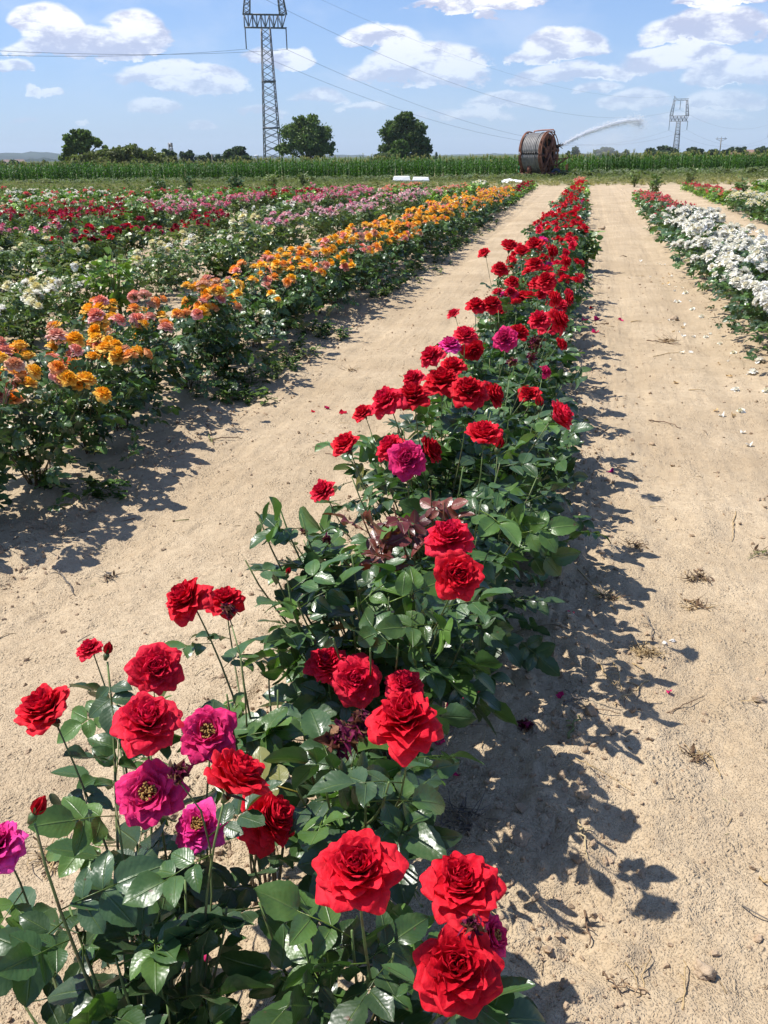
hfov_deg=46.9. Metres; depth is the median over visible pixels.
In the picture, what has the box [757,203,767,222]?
rose bush
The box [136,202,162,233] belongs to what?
rose bush
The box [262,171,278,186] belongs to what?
wild shrub
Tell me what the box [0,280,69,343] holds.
rose bush
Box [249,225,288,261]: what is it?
rose bush
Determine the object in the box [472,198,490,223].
rose bush
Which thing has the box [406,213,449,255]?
rose bush
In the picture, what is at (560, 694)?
fallen petal
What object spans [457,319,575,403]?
rose bush
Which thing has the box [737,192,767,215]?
rose bush
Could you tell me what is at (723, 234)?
rose bush
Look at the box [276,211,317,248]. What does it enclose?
rose bush
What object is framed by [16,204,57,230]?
rose bush
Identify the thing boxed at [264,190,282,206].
rose bush
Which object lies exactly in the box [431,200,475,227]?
rose bush
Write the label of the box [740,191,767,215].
rose bush
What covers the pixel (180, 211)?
rose bush
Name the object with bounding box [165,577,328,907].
rose bush
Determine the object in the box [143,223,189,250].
rose bush
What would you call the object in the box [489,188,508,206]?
rose bush
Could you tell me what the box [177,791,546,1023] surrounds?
rose bush
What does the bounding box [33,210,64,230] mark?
rose bush
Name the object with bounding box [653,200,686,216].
rose bush
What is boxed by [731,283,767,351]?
rose bush
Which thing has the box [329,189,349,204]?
rose bush
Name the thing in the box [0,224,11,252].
rose bush
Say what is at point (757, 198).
rose bush
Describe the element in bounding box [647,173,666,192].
wild shrub
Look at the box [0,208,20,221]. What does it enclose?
rose bush
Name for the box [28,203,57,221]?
rose bush
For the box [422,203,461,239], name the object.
rose bush
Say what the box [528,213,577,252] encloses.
rose bush
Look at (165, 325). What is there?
rose bush
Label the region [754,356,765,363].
fallen bloom
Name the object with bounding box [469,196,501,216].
rose bush
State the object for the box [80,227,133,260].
rose bush
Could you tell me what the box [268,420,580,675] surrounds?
rose bush
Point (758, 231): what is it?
rose bush
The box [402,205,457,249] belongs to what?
rose bush
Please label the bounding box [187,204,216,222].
rose bush
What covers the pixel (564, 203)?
rose bush
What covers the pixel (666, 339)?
litter heap
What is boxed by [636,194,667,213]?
rose bush
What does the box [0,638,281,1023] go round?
rose bush
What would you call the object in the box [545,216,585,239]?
rose bush
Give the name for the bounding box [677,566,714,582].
litter heap
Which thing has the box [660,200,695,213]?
rose bush
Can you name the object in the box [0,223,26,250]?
rose bush
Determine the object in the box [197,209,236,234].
rose bush
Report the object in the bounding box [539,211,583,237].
rose bush
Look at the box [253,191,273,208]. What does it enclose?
rose bush
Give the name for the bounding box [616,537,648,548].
litter heap
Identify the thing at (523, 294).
rose bush
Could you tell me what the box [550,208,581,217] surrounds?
rose bush
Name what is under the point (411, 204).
rose bush
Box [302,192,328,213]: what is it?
rose bush
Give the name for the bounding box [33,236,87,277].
rose bush
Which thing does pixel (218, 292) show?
rose bush
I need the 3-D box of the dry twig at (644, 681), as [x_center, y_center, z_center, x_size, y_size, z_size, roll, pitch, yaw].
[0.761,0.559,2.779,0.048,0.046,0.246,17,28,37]
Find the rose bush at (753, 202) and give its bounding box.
[741,196,767,221]
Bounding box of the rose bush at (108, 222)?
[77,210,128,248]
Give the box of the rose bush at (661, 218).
[658,210,690,229]
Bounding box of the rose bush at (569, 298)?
[473,285,578,352]
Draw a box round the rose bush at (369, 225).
[329,221,403,273]
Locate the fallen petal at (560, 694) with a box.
[556,691,563,698]
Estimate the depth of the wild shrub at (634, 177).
43.62 m
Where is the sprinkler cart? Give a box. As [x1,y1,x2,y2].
[551,143,568,173]
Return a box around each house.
[3,159,24,161]
[731,150,761,154]
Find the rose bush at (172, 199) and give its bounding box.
[159,193,187,207]
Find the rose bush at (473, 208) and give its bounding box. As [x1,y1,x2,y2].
[455,206,482,230]
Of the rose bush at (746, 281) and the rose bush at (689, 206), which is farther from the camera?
the rose bush at (689, 206)
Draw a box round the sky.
[0,0,767,155]
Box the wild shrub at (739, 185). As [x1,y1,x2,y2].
[731,176,750,190]
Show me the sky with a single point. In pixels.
(713, 54)
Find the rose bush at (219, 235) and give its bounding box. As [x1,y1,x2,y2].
[204,225,258,264]
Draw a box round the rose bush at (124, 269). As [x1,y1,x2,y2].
[75,246,138,315]
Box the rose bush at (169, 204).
[154,198,176,210]
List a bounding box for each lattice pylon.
[242,0,287,162]
[669,96,688,149]
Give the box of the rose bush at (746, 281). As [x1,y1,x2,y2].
[722,274,767,343]
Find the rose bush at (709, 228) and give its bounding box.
[674,224,751,266]
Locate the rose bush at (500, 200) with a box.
[482,191,507,211]
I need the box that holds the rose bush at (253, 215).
[245,213,286,253]
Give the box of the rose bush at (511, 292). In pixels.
[465,287,587,385]
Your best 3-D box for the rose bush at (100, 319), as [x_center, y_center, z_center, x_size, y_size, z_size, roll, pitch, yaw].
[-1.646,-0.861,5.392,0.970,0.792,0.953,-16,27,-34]
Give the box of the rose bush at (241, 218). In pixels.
[220,213,272,258]
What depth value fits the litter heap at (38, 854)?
2.19 m
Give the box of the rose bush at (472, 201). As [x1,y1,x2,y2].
[453,193,483,221]
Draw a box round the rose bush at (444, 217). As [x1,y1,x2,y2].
[415,213,456,250]
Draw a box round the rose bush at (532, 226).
[527,219,576,237]
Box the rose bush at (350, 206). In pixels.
[335,202,362,226]
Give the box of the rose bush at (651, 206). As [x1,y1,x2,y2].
[642,198,676,218]
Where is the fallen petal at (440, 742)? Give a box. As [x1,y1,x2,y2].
[434,738,444,744]
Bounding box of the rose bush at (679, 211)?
[651,205,726,245]
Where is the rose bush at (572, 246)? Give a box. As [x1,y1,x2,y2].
[513,238,585,299]
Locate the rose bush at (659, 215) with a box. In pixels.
[647,212,694,237]
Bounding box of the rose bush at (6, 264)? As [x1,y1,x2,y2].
[0,256,11,281]
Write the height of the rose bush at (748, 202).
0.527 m
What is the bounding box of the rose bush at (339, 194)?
[326,190,350,206]
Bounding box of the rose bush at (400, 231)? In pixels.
[365,218,426,264]
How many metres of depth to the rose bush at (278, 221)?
15.04 m
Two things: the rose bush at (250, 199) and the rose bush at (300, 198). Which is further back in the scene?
the rose bush at (250, 199)
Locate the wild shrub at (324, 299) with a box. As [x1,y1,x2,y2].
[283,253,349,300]
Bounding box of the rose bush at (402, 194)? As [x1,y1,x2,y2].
[389,191,413,212]
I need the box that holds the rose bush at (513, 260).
[502,257,581,317]
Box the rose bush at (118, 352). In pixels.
[0,328,168,455]
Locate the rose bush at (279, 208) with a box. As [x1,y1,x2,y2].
[269,207,290,218]
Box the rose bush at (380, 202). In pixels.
[370,192,399,219]
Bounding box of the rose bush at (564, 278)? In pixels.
[504,264,593,346]
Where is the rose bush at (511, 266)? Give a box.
[493,236,578,298]
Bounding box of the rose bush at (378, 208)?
[361,197,386,222]
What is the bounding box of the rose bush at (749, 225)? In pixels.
[667,219,755,257]
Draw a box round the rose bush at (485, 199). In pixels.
[462,192,497,218]
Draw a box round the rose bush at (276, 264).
[231,250,337,339]
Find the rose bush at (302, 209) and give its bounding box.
[288,202,312,219]
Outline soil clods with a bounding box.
[0,265,767,1023]
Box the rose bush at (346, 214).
[332,207,361,231]
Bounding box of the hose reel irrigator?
[518,129,558,175]
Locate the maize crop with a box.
[0,148,767,180]
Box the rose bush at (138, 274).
[104,248,172,302]
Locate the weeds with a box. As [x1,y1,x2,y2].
[24,217,498,500]
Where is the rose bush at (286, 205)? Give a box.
[269,202,295,217]
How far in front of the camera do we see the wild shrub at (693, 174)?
45.57 m
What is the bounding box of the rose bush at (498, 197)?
[483,188,504,212]
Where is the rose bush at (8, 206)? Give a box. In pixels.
[0,199,29,221]
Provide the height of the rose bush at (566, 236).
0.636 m
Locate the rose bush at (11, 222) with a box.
[0,206,31,235]
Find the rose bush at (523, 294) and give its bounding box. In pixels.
[476,290,573,365]
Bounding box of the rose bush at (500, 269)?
[432,236,585,412]
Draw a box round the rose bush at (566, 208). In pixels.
[552,202,588,216]
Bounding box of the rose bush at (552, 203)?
[548,196,579,207]
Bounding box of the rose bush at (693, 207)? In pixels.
[649,205,697,235]
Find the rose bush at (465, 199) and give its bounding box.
[441,194,478,224]
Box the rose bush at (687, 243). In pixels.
[674,232,767,276]
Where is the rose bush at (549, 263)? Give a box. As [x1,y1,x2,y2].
[491,254,574,312]
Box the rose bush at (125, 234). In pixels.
[94,222,147,257]
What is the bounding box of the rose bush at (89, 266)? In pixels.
[38,259,117,316]
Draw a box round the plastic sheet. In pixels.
[501,178,521,182]
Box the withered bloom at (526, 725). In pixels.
[516,718,533,731]
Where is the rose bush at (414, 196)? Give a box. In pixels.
[392,192,420,209]
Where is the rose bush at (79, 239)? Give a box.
[50,228,105,264]
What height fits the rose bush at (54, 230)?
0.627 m
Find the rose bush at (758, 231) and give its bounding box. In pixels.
[703,229,767,287]
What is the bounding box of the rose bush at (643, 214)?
[638,197,670,216]
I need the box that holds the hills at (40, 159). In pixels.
[1,156,338,161]
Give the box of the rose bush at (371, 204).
[353,201,382,227]
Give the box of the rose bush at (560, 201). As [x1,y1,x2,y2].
[557,198,587,207]
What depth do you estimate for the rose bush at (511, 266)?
8.93 m
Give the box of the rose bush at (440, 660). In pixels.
[243,496,528,759]
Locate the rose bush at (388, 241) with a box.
[344,224,411,288]
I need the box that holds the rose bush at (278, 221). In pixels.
[253,217,300,252]
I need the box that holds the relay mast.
[168,143,172,150]
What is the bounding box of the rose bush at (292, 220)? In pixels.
[270,211,302,251]
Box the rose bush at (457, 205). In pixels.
[445,204,477,234]
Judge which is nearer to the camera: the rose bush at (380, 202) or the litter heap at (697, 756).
the litter heap at (697, 756)
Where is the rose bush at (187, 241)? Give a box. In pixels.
[156,229,218,283]
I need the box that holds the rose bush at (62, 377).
[0,328,138,487]
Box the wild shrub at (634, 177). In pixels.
[626,170,645,186]
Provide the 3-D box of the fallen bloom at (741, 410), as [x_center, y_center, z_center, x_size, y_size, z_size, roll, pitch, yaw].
[2.378,-0.673,5.907,0.068,0.046,0.070,-1,51,38]
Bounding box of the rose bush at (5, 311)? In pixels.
[0,304,14,337]
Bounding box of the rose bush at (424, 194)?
[406,187,426,204]
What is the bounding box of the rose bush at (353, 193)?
[336,191,361,205]
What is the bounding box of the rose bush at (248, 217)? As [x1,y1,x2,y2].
[223,209,255,233]
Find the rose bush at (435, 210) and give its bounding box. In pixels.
[400,204,458,245]
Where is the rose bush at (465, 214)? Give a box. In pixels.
[437,202,474,241]
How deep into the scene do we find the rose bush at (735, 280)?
8.22 m
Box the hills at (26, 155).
[0,151,517,159]
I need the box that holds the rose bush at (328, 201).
[308,192,332,208]
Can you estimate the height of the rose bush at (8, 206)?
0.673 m
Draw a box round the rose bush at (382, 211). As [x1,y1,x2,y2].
[372,206,399,221]
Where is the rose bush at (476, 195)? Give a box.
[461,190,488,196]
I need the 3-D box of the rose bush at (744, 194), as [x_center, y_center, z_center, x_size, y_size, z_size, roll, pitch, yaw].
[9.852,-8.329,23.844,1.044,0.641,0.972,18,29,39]
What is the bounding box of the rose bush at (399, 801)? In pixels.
[211,646,483,922]
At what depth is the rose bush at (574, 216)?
14.81 m
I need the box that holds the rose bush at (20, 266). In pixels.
[0,241,42,279]
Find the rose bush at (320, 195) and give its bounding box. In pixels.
[310,193,333,209]
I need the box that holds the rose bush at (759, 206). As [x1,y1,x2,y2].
[747,202,767,220]
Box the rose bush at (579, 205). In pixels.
[552,203,591,212]
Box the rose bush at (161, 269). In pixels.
[116,239,190,295]
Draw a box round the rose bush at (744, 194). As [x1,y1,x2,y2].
[732,190,761,213]
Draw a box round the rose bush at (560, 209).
[545,205,585,237]
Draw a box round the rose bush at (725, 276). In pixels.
[697,254,767,309]
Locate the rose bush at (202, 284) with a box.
[115,279,255,397]
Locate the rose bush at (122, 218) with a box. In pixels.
[105,208,131,233]
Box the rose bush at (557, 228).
[524,220,586,270]
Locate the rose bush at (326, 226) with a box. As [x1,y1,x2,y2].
[299,201,338,244]
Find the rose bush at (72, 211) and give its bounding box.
[44,208,79,221]
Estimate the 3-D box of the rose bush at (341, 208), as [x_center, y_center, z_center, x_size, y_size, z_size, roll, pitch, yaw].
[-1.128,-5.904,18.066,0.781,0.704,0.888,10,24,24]
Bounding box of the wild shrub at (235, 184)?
[225,172,244,190]
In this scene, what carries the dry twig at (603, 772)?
on the ground at (202, 532)
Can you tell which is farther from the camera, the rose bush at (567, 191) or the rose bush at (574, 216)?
the rose bush at (567, 191)
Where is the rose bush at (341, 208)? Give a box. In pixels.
[313,204,346,235]
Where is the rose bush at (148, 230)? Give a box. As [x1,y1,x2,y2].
[115,216,164,255]
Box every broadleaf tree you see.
[0,159,35,164]
[58,128,108,161]
[161,148,176,164]
[179,149,196,163]
[194,152,216,163]
[214,153,225,163]
[222,146,251,163]
[274,113,337,161]
[377,111,432,160]
[387,139,409,158]
[565,146,585,157]
[594,147,623,157]
[643,145,682,156]
[683,147,704,155]
[702,148,721,155]
[721,146,747,155]
[754,146,767,154]
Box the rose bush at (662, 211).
[649,204,673,225]
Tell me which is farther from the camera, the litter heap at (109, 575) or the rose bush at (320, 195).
the rose bush at (320, 195)
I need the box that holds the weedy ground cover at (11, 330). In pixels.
[0,180,503,353]
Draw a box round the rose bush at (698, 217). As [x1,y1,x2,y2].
[655,212,742,249]
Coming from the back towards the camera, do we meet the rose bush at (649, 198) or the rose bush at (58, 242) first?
the rose bush at (649, 198)
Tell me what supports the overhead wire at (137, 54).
attached to the lattice pylon at (273, 81)
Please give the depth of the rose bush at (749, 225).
13.68 m
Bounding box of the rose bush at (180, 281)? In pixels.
[142,242,208,290]
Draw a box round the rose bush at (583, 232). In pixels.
[541,219,598,251]
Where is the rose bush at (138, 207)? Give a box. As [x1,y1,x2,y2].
[121,194,157,236]
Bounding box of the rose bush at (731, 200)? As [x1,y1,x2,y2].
[726,191,761,211]
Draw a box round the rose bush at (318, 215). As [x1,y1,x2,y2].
[302,205,343,237]
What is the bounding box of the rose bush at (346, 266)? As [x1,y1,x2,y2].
[283,243,364,313]
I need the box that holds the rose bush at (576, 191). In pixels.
[559,186,588,201]
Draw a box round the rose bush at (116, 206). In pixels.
[106,203,124,211]
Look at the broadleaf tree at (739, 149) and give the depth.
363.71 m
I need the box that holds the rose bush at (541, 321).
[417,295,587,488]
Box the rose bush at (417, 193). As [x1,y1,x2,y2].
[397,190,425,212]
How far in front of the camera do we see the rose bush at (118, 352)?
4.85 m
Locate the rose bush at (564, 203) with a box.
[549,201,586,233]
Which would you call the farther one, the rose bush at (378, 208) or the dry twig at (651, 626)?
the rose bush at (378, 208)
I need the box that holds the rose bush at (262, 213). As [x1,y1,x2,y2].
[235,204,279,221]
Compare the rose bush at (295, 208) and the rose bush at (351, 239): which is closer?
the rose bush at (351, 239)
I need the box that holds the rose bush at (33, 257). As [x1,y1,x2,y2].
[0,237,56,279]
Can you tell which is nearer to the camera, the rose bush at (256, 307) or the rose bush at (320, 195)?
the rose bush at (256, 307)
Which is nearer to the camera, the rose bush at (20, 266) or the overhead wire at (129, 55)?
the rose bush at (20, 266)
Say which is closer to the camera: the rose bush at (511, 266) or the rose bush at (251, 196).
the rose bush at (511, 266)
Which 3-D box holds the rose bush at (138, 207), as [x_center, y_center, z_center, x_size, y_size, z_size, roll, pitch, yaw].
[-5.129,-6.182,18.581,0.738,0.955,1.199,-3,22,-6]
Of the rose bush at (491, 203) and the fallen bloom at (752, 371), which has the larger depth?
the rose bush at (491, 203)
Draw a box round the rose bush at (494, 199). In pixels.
[489,192,499,212]
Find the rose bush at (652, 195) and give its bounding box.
[641,193,661,207]
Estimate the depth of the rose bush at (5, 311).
7.65 m
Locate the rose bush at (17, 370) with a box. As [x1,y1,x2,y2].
[0,336,80,510]
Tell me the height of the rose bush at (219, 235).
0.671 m
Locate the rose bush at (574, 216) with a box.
[560,214,593,235]
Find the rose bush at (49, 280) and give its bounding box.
[20,271,107,323]
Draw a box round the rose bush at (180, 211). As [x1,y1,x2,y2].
[161,203,192,222]
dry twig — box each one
[44,836,67,879]
[50,568,74,594]
[209,436,241,439]
[562,689,588,704]
[562,704,620,714]
[565,715,580,738]
[575,758,634,791]
[577,569,616,610]
[577,819,592,857]
[583,910,596,944]
[597,663,620,689]
[602,971,627,994]
[611,662,622,691]
[612,978,648,993]
[614,680,648,705]
[640,952,651,994]
[641,616,658,639]
[666,697,701,712]
[675,959,686,1009]
[684,599,708,608]
[702,752,720,776]
[731,511,735,540]
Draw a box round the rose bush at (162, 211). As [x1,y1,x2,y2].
[140,201,170,226]
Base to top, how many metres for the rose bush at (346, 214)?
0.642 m
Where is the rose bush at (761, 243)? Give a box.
[709,238,767,319]
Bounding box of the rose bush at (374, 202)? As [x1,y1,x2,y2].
[349,197,380,222]
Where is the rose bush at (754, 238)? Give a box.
[680,229,767,267]
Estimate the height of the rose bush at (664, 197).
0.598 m
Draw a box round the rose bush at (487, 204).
[451,195,489,215]
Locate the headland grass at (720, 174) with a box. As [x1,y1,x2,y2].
[0,166,767,191]
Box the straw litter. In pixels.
[0,255,767,1008]
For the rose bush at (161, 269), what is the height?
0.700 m
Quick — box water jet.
[561,114,647,146]
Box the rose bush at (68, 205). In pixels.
[55,200,79,211]
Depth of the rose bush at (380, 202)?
22.58 m
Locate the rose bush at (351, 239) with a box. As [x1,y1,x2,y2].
[313,232,387,297]
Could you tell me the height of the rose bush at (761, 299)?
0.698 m
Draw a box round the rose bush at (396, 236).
[350,219,413,277]
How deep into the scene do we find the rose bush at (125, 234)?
14.79 m
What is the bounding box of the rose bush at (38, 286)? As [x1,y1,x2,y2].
[0,277,76,335]
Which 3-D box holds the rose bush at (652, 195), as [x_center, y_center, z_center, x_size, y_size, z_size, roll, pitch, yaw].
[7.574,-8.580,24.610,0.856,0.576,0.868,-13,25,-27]
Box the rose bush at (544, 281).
[428,257,591,448]
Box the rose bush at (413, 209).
[394,206,446,255]
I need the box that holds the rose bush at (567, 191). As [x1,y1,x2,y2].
[562,189,588,206]
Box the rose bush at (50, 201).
[37,196,63,219]
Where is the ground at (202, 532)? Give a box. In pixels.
[0,152,767,1023]
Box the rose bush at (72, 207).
[57,201,91,222]
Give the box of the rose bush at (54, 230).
[23,218,68,246]
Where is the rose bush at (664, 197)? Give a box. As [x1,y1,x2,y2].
[642,195,674,216]
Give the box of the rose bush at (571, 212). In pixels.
[546,210,587,236]
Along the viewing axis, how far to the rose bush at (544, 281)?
5.15 m
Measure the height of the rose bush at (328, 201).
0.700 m
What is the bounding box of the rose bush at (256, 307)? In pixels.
[176,275,295,363]
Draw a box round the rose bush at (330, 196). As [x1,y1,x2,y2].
[321,188,341,207]
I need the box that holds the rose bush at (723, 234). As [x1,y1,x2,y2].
[670,228,764,268]
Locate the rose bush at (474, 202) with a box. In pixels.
[453,197,488,225]
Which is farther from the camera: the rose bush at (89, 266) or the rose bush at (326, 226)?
the rose bush at (326, 226)
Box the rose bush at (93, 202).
[73,199,96,213]
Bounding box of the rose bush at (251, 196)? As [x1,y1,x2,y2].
[243,191,264,213]
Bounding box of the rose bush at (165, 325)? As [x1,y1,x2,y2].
[45,289,203,410]
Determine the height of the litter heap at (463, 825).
0.075 m
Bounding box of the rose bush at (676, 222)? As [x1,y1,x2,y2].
[656,215,726,247]
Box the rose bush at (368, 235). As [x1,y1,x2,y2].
[335,227,401,290]
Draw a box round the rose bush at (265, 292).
[197,259,309,351]
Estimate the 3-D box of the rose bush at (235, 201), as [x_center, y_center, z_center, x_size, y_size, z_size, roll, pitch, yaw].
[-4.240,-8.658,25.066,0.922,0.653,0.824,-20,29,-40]
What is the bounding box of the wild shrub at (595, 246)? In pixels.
[578,229,605,270]
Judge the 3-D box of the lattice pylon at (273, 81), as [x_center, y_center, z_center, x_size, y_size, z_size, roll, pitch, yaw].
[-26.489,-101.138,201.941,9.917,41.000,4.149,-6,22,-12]
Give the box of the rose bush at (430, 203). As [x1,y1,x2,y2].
[425,196,470,236]
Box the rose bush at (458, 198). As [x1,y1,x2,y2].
[428,195,473,225]
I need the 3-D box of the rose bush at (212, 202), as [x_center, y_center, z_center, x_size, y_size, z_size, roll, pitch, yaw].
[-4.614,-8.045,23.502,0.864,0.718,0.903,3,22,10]
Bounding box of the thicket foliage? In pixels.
[53,143,178,168]
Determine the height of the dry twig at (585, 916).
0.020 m
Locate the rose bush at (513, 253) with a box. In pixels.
[510,243,576,290]
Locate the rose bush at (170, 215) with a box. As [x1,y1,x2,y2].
[158,207,183,227]
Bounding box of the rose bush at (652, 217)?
[643,205,699,231]
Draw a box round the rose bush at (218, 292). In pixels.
[152,274,280,382]
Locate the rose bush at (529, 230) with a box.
[521,214,564,244]
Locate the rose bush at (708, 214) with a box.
[659,207,723,242]
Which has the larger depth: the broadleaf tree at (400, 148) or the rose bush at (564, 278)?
the broadleaf tree at (400, 148)
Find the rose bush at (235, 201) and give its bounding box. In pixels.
[221,194,249,214]
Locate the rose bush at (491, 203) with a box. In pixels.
[470,194,497,219]
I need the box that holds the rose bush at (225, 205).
[201,198,235,216]
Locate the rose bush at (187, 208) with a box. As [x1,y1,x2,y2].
[172,199,203,224]
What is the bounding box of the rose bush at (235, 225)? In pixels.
[216,214,250,234]
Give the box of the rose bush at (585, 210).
[551,205,590,225]
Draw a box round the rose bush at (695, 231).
[672,218,750,257]
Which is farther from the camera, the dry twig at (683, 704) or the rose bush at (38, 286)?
the rose bush at (38, 286)
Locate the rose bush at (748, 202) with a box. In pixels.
[743,198,764,218]
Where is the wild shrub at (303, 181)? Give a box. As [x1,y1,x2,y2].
[294,171,309,185]
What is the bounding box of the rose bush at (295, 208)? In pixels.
[276,200,308,216]
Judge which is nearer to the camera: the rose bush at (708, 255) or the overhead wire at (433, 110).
the rose bush at (708, 255)
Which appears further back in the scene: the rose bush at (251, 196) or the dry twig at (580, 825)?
the rose bush at (251, 196)
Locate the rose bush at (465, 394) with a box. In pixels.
[315,356,566,636]
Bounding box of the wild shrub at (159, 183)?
[151,176,170,190]
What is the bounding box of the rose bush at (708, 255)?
[686,242,763,293]
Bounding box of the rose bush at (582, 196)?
[567,192,589,209]
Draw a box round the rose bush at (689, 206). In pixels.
[662,204,725,230]
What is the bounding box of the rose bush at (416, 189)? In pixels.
[401,187,424,202]
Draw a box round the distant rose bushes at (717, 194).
[0,176,767,213]
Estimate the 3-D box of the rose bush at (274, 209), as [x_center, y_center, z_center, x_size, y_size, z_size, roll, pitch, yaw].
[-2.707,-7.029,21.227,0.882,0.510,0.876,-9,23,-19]
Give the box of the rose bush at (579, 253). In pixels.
[518,231,593,291]
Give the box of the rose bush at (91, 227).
[61,223,122,262]
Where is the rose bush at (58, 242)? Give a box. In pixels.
[45,234,94,267]
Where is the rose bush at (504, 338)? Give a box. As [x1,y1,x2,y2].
[368,323,568,503]
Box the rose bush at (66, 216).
[43,208,83,243]
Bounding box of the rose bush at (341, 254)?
[299,236,379,304]
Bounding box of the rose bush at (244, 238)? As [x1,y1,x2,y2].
[197,233,260,273]
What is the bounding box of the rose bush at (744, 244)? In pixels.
[683,237,766,285]
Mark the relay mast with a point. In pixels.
(170, 145)
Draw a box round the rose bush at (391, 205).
[379,194,401,219]
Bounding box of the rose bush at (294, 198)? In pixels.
[282,194,312,213]
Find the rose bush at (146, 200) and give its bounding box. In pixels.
[130,197,155,208]
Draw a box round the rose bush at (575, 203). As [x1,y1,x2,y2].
[552,198,584,220]
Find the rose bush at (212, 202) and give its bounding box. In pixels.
[193,194,227,218]
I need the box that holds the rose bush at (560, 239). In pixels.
[518,228,578,285]
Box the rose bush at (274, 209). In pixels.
[251,208,281,224]
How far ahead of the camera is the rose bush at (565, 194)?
24.38 m
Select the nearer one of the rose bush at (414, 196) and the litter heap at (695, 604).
the litter heap at (695, 604)
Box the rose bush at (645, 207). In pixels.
[644,202,668,217]
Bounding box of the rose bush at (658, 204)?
[646,199,670,219]
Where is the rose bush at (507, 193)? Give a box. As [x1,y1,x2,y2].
[490,186,512,207]
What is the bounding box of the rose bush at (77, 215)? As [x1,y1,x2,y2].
[55,212,96,237]
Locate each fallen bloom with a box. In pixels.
[736,408,745,412]
[746,368,758,374]
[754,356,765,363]
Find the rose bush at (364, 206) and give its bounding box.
[343,203,378,229]
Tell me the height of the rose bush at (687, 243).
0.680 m
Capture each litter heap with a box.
[26,837,64,874]
[98,570,123,581]
[436,789,515,843]
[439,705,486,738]
[587,584,631,601]
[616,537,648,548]
[628,638,666,658]
[655,332,678,344]
[674,591,716,611]
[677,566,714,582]
[677,741,711,764]
[749,544,767,557]
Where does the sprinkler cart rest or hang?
on the ground at (202, 532)
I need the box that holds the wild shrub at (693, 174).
[682,168,698,181]
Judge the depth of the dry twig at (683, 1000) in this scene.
1.79 m
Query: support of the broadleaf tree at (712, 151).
on the ground at (202, 532)
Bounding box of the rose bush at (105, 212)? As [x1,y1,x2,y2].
[88,208,120,232]
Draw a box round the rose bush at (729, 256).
[699,244,766,297]
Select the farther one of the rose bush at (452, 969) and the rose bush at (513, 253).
the rose bush at (513, 253)
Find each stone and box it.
[576,787,590,799]
[669,315,678,320]
[692,957,717,980]
[752,692,765,703]
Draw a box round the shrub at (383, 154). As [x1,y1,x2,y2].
[373,152,397,161]
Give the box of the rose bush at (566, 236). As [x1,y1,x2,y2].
[549,233,587,276]
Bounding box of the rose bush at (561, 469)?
[394,373,609,580]
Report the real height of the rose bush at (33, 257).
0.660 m
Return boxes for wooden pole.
[717,137,726,154]
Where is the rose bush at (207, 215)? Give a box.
[185,209,227,238]
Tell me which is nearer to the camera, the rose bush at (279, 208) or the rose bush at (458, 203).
the rose bush at (458, 203)
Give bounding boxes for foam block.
[392,176,410,181]
[411,177,428,181]
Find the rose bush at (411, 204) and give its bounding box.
[394,197,417,216]
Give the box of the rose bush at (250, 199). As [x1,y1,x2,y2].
[238,192,260,215]
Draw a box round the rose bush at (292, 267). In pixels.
[249,251,337,328]
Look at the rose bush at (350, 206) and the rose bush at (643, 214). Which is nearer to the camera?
the rose bush at (350, 206)
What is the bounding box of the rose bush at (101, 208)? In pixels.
[69,206,112,233]
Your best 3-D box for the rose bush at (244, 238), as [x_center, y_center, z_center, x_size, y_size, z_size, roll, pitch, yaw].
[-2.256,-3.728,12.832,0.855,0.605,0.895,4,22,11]
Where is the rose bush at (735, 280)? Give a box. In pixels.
[713,262,767,332]
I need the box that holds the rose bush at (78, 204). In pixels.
[70,200,87,209]
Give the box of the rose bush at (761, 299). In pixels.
[741,289,767,360]
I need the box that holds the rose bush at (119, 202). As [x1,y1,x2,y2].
[104,196,130,210]
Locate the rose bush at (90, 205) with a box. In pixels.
[69,203,99,217]
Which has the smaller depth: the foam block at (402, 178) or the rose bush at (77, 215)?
the rose bush at (77, 215)
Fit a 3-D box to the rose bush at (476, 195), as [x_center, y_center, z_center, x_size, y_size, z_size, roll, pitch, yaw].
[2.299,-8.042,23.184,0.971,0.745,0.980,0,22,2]
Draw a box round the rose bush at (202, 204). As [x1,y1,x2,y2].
[183,196,211,219]
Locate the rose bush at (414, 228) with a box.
[361,214,425,269]
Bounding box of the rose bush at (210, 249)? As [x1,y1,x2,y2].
[187,233,245,277]
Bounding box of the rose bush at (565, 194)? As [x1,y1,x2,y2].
[558,193,576,199]
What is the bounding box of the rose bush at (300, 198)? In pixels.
[295,195,319,215]
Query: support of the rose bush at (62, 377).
on the ground at (202, 532)
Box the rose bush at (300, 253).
[254,246,344,317]
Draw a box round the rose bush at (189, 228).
[172,216,213,245]
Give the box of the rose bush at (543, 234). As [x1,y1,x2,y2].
[511,225,564,275]
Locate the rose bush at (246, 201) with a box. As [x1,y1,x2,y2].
[226,193,253,213]
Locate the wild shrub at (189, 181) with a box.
[180,174,195,187]
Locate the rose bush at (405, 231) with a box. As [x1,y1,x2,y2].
[362,220,420,271]
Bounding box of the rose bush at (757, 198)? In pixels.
[743,193,766,214]
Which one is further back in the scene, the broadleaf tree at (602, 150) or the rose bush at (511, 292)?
the broadleaf tree at (602, 150)
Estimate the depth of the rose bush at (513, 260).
8.47 m
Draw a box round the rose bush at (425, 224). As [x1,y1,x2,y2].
[383,214,440,260]
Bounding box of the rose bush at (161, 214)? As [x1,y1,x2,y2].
[147,201,169,227]
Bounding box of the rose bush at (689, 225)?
[662,219,725,251]
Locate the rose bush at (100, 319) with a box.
[22,303,199,430]
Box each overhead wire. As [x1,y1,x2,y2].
[3,49,242,55]
[9,49,286,54]
[247,49,665,144]
[267,0,679,117]
[289,50,682,144]
[327,2,669,97]
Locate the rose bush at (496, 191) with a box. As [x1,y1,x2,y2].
[475,186,507,200]

